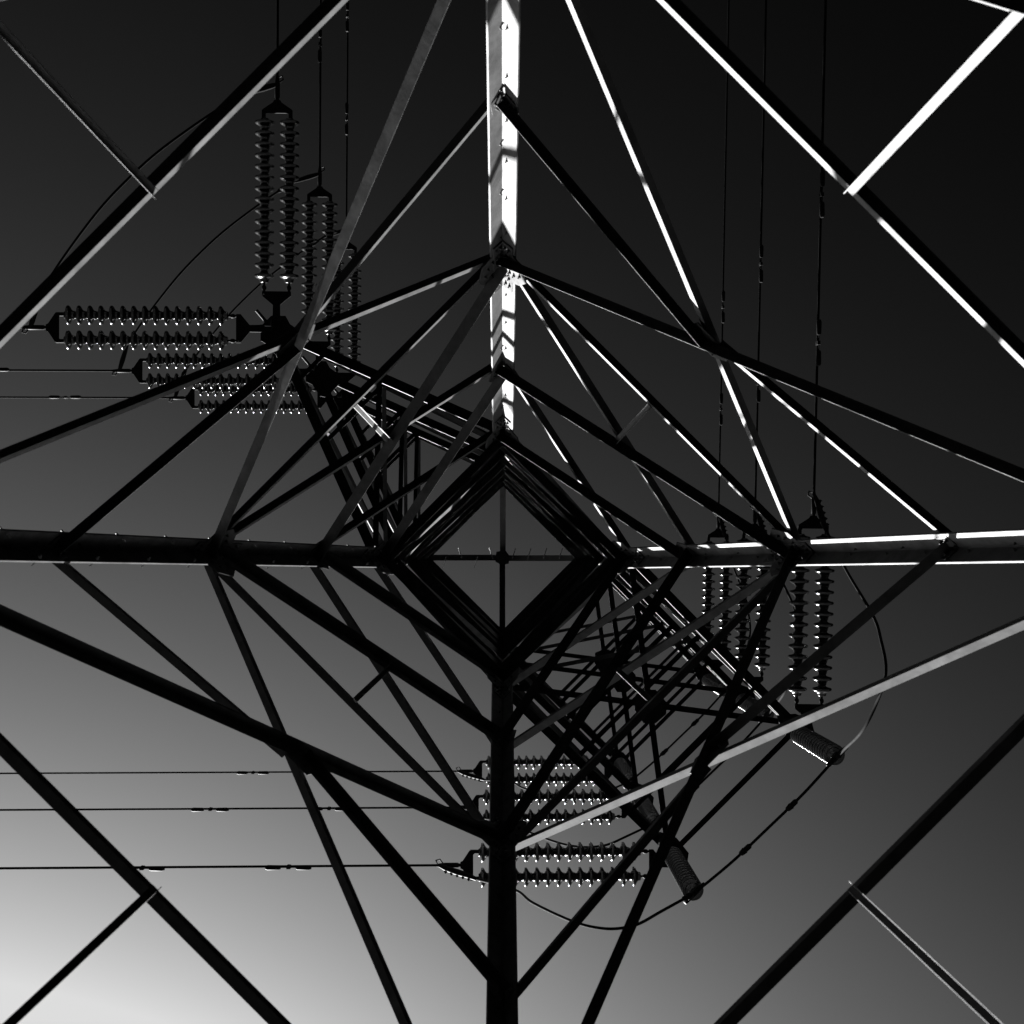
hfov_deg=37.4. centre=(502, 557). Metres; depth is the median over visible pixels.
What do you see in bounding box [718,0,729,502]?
conductor
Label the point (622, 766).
suspension insulator string
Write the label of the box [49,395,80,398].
vibration damper
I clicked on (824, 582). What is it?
tension insulator set
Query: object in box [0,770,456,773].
conductor
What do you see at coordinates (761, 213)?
conductor
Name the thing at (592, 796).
tension insulator set
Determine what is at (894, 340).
sky
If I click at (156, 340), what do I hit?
tension insulator set
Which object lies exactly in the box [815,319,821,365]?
vibration damper
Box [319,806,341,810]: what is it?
vibration damper
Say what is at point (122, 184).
jumper cable
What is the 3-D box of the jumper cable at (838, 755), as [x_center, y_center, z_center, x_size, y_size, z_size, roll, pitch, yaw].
[4.032,0.987,17.749,0.143,3.612,2.681,6,-90,0]
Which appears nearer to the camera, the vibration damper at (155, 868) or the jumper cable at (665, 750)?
the vibration damper at (155, 868)
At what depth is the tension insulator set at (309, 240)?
24.40 m
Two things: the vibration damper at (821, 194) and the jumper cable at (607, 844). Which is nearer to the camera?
the vibration damper at (821, 194)
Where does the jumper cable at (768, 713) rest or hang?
hanging from the suspension insulator string at (747, 703)
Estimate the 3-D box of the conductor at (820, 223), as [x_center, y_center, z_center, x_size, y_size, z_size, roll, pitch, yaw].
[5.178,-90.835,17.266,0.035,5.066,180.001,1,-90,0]
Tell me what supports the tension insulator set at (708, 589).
attached to the lattice tower
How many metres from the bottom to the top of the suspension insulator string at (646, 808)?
2.498 m
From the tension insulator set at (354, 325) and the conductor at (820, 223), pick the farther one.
the tension insulator set at (354, 325)
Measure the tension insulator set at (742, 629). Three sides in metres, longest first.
3.287 x 0.584 x 0.408 m
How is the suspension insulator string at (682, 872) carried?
hanging from the lattice tower
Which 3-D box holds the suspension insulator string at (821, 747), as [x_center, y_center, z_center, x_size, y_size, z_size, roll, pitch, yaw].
[3.870,2.300,18.691,0.262,2.498,0.256,-1,-90,0]
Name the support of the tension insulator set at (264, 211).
attached to the lattice tower
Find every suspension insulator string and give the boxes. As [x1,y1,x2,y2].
[614,758,632,788]
[633,796,658,822]
[665,846,704,903]
[702,673,725,696]
[736,693,773,723]
[790,726,847,766]
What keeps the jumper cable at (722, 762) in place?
hanging from the suspension insulator string at (747, 703)
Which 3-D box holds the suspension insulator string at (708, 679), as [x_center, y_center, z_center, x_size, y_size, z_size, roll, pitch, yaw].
[3.870,2.300,27.441,0.262,2.498,0.256,-1,-90,0]
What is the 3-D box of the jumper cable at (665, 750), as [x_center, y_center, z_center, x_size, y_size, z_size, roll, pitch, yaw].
[3.063,3.109,26.191,2.288,0.116,0.088,-44,-90,0]
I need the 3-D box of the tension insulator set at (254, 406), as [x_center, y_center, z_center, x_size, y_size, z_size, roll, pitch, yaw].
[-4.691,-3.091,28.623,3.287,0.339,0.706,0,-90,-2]
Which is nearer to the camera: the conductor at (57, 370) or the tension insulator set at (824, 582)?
the tension insulator set at (824, 582)
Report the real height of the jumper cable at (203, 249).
0.592 m
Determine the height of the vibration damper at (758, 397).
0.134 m
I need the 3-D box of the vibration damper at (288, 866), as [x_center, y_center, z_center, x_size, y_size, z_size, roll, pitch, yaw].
[-2.796,4.040,19.739,0.601,0.134,0.066,0,-90,0]
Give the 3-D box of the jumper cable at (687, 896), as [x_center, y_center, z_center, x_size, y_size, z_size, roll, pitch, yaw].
[0.937,3.988,17.940,2.602,3.345,0.166,-5,-90,0]
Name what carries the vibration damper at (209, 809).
attached to the conductor at (105, 809)
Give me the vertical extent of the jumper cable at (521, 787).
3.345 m
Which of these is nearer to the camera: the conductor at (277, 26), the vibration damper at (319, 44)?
the conductor at (277, 26)
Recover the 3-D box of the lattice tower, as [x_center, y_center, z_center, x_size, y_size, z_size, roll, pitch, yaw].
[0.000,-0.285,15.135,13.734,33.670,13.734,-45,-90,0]
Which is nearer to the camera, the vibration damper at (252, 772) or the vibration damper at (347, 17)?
the vibration damper at (347, 17)
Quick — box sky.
[0,0,1023,1023]
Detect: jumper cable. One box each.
[52,111,212,271]
[135,185,284,332]
[181,236,323,375]
[476,878,694,930]
[483,817,651,847]
[484,779,622,789]
[637,693,722,776]
[695,723,760,791]
[698,760,834,890]
[725,540,750,687]
[766,584,794,716]
[826,532,887,758]
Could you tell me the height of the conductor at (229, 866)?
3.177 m
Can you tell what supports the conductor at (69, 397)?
attached to the tension insulator set at (254, 406)
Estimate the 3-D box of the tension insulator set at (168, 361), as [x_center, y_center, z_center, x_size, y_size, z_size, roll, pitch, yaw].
[-4.691,-3.091,24.473,3.287,0.339,0.706,0,-90,-2]
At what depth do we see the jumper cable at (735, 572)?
24.83 m
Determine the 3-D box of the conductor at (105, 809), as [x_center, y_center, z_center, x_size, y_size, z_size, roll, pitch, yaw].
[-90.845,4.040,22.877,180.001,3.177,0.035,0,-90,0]
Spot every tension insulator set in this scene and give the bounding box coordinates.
[21,305,271,350]
[112,345,314,388]
[168,376,341,413]
[254,75,298,326]
[294,166,337,369]
[324,229,360,396]
[435,842,667,886]
[449,789,633,824]
[456,755,611,786]
[701,514,732,677]
[734,506,770,697]
[787,491,834,729]
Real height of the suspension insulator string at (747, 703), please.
2.498 m
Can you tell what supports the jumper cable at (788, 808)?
hanging from the suspension insulator string at (821, 747)
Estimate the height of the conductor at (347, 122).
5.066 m
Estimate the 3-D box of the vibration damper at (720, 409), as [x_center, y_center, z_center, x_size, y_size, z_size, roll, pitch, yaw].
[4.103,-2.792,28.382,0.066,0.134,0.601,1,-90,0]
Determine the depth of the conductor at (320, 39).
24.32 m
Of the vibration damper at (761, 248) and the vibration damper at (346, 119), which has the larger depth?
the vibration damper at (346, 119)
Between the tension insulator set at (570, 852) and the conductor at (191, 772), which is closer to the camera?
the tension insulator set at (570, 852)
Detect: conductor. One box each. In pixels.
[0,396,168,398]
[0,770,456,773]
[0,806,448,810]
[0,864,436,869]
[9,369,111,371]
[276,0,278,75]
[319,0,321,166]
[345,10,348,219]
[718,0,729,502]
[754,0,766,497]
[813,0,826,491]
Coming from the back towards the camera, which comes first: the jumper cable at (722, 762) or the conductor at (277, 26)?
the jumper cable at (722, 762)
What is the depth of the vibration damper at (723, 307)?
28.22 m
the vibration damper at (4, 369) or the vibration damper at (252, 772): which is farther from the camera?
the vibration damper at (252, 772)
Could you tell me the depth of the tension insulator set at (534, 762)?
28.59 m
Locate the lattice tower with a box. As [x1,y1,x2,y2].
[0,0,1023,1023]
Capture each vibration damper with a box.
[0,368,8,371]
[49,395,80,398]
[136,865,164,870]
[191,807,228,811]
[237,771,268,774]
[265,864,311,869]
[318,27,321,62]
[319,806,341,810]
[345,0,348,31]
[345,103,348,134]
[719,393,722,424]
[721,291,724,322]
[756,382,760,401]
[759,245,763,282]
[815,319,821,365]
[819,171,824,217]
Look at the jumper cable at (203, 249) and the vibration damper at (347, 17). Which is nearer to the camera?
the jumper cable at (203, 249)
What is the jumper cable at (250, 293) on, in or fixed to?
attached to the tension insulator set at (254, 406)
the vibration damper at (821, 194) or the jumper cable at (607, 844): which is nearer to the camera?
the vibration damper at (821, 194)
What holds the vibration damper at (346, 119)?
attached to the conductor at (347, 122)

